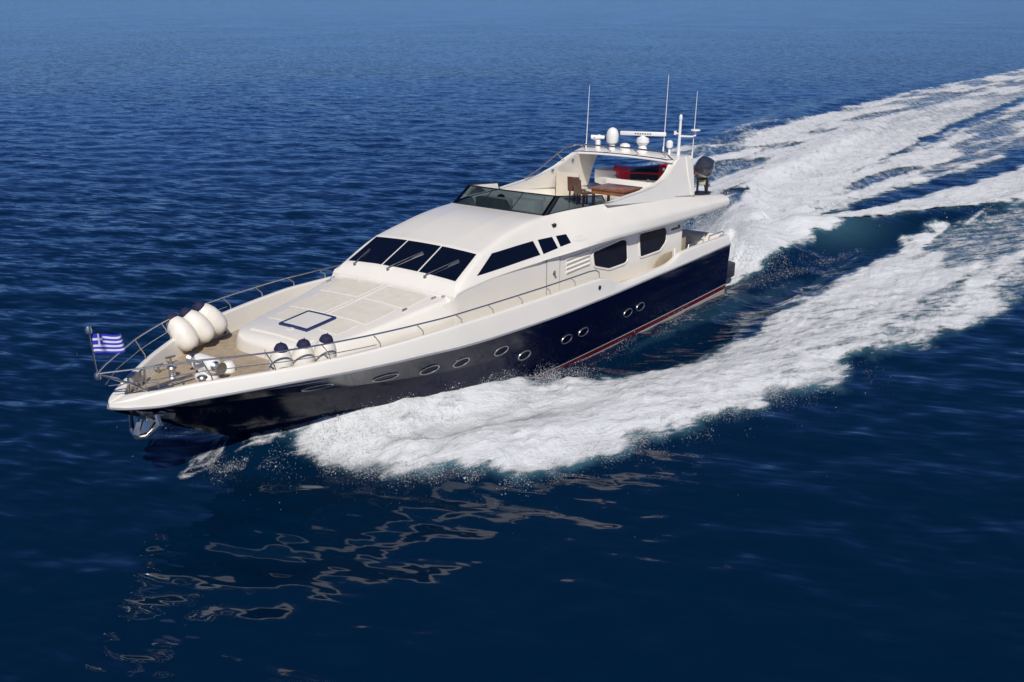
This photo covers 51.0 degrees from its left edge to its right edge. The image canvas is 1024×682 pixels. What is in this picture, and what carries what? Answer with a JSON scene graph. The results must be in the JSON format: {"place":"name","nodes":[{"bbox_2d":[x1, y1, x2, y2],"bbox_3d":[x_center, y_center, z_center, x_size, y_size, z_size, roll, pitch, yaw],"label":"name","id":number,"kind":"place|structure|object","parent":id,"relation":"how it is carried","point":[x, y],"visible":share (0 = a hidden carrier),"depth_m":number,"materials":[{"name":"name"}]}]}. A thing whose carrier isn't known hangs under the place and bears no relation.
{"place":"outdoors","nodes":[
{"label":"outdoors","id":0,"kind":"place"},
{"bbox_2d":[0,0,1023,681],"bbox_3d":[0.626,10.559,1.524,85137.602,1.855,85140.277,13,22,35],"label":"sea","id":1,"kind":"structure","parent":0,"point":[160,160],"depth_m":31.01,"materials":[{"name":"liquid"}]},
{"bbox_2d":[85,76,734,440],"bbox_3d":[-0.858,-3.202,33.493,6.928,9.380,27.475,13,21,35],"label":"motor yacht","id":2,"kind":"object","parent":1,"relation":"on","point":[472,285],"visible":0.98,"depth_m":30.58,"materials":[{"name":"paint"}]},
{"bbox_2d":[92,332,124,353],"bbox_3d":[-8.814,0.036,23.408,0.684,0.557,0.162,-15,23,-38],"label":"flag","id":3,"kind":"object","parent":2,"relation":"attached to","point":[104,343],"visible":1,"depth_m":23.44,"materials":[{"name":"blue fabric"}]},
{"bbox_2d":[165,313,198,351],"bbox_3d":[-8.440,-0.240,27.372,0.621,1.236,0.621,-38,1,-42],"label":"fender","id":4,"kind":"object","parent":2,"relation":"on","point":[183,334],"visible":0.96,"depth_m":27.16,"materials":[{"name":"plastic"}]},
{"bbox_2d":[179,307,214,342],"bbox_3d":[-8.194,-0.425,27.856,0.621,1.236,0.621,-32,17,30],"label":"fender","id":5,"kind":"object","parent":2,"relation":"on","point":[200,323],"visible":0.84,"depth_m":27.65,"materials":[{"name":"plastic"}]},
{"bbox_2d":[192,301,227,334],"bbox_3d":[-7.998,-0.621,28.368,0.621,1.236,0.621,-35,29,10],"label":"fender","id":6,"kind":"object","parent":2,"relation":"on","point":[214,316],"visible":0.84,"depth_m":28.17,"materials":[{"name":"plastic"}]},
{"bbox_2d":[269,342,292,369],"bbox_3d":[-5.451,0.505,25.317,0.570,1.134,0.570,23,30,30],"label":"fender","id":7,"kind":"object","parent":2,"relation":"hanging from","point":[281,356],"visible":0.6,"depth_m":25.07,"materials":[{"name":"plastic"}]},
{"bbox_2d":[292,338,314,365],"bbox_3d":[-4.986,0.422,25.608,0.570,1.134,0.570,14,24,16],"label":"fender","id":8,"kind":"object","parent":2,"relation":"hanging from","point":[303,353],"visible":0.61,"depth_m":25.36,"materials":[{"name":"plastic"}]},
{"bbox_2d":[314,333,336,360],"bbox_3d":[-4.520,0.297,25.936,0.570,1.134,0.570,7,24,-6],"label":"fender","id":9,"kind":"object","parent":2,"relation":"on","point":[329,348],"visible":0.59,"depth_m":25.69,"materials":[{"name":"plastic"}]},
{"bbox_2d":[546,256,559,294],"bbox_3d":[1.263,-1.868,32.622,0.114,1.380,0.706,13,21,35],"label":"cabin door","id":10,"kind":"structure","parent":2,"relation":"in","point":[553,265],"depth_m":32.56,"materials":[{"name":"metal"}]},
{"bbox_2d":[567,176,585,195],"bbox_3d":[2.324,-5.458,38.589,0.480,0.950,0.600,10,19,27],"label":"wooden chair","id":11,"kind":"object","parent":2,"relation":"on","point":[570,181],"visible":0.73,"depth_m":38.36,"materials":[{"name":"brown wood"}]},
{"bbox_2d":[573,178,591,194],"bbox_3d":[2.541,-5.276,37.996,0.600,0.950,0.480,-8,19,-27],"label":"wooden chair","id":12,"kind":"object","parent":2,"relation":"on","point":[577,187],"visible":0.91,"depth_m":37.82,"materials":[{"name":"brown wood"}]},
{"bbox_2d":[591,237,627,270],"bbox_3d":[3.220,-2.788,35.098,0.063,1.021,2.299,13,21,35],"label":"saloon window","id":13,"kind":"structure","parent":2,"relation":"in","point":[612,255],"depth_m":35.14,"materials":[{"name":"black glass"}]},
{"bbox_2d":[589,183,642,201],"bbox_3d":[3.640,-5.050,37.688,1.440,0.720,1.240,13,21,35],"label":"wooden table","id":14,"kind":"object","parent":2,"relation":"on","point":[611,189],"visible":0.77,"depth_m":37.34,"materials":[{"name":"brown wood"}]},
{"bbox_2d":[595,150,668,183],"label":"tender","id":15,"kind":"object","parent":2,"relation":"on","point":[651,173],"visible":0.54,"depth_m":40.29,"materials":[{"name":"red plastic"}]},
{"bbox_2d":[638,226,667,258],"bbox_3d":[4.876,-3.445,37.196,0.062,0.997,2.053,13,21,35],"label":"saloon window","id":16,"kind":"structure","parent":2,"relation":"in","point":[650,242],"depth_m":37.14,"materials":[{"name":"black glass"}]},
{"bbox_2d":[693,156,714,194],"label":"outboard motor","id":17,"kind":"object","parent":2,"relation":"on","point":[703,167],"visible":0.98,"depth_m":40.43,"materials":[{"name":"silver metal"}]},
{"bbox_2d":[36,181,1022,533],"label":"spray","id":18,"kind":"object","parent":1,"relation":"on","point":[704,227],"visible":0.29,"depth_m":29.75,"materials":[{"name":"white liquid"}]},
{"bbox_2d":[182,69,1023,477],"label":"wake foam","id":19,"kind":"object","parent":1,"relation":"on","point":[790,193],"visible":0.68,"depth_m":37.86,"materials":[{"name":"white"}]}
]}

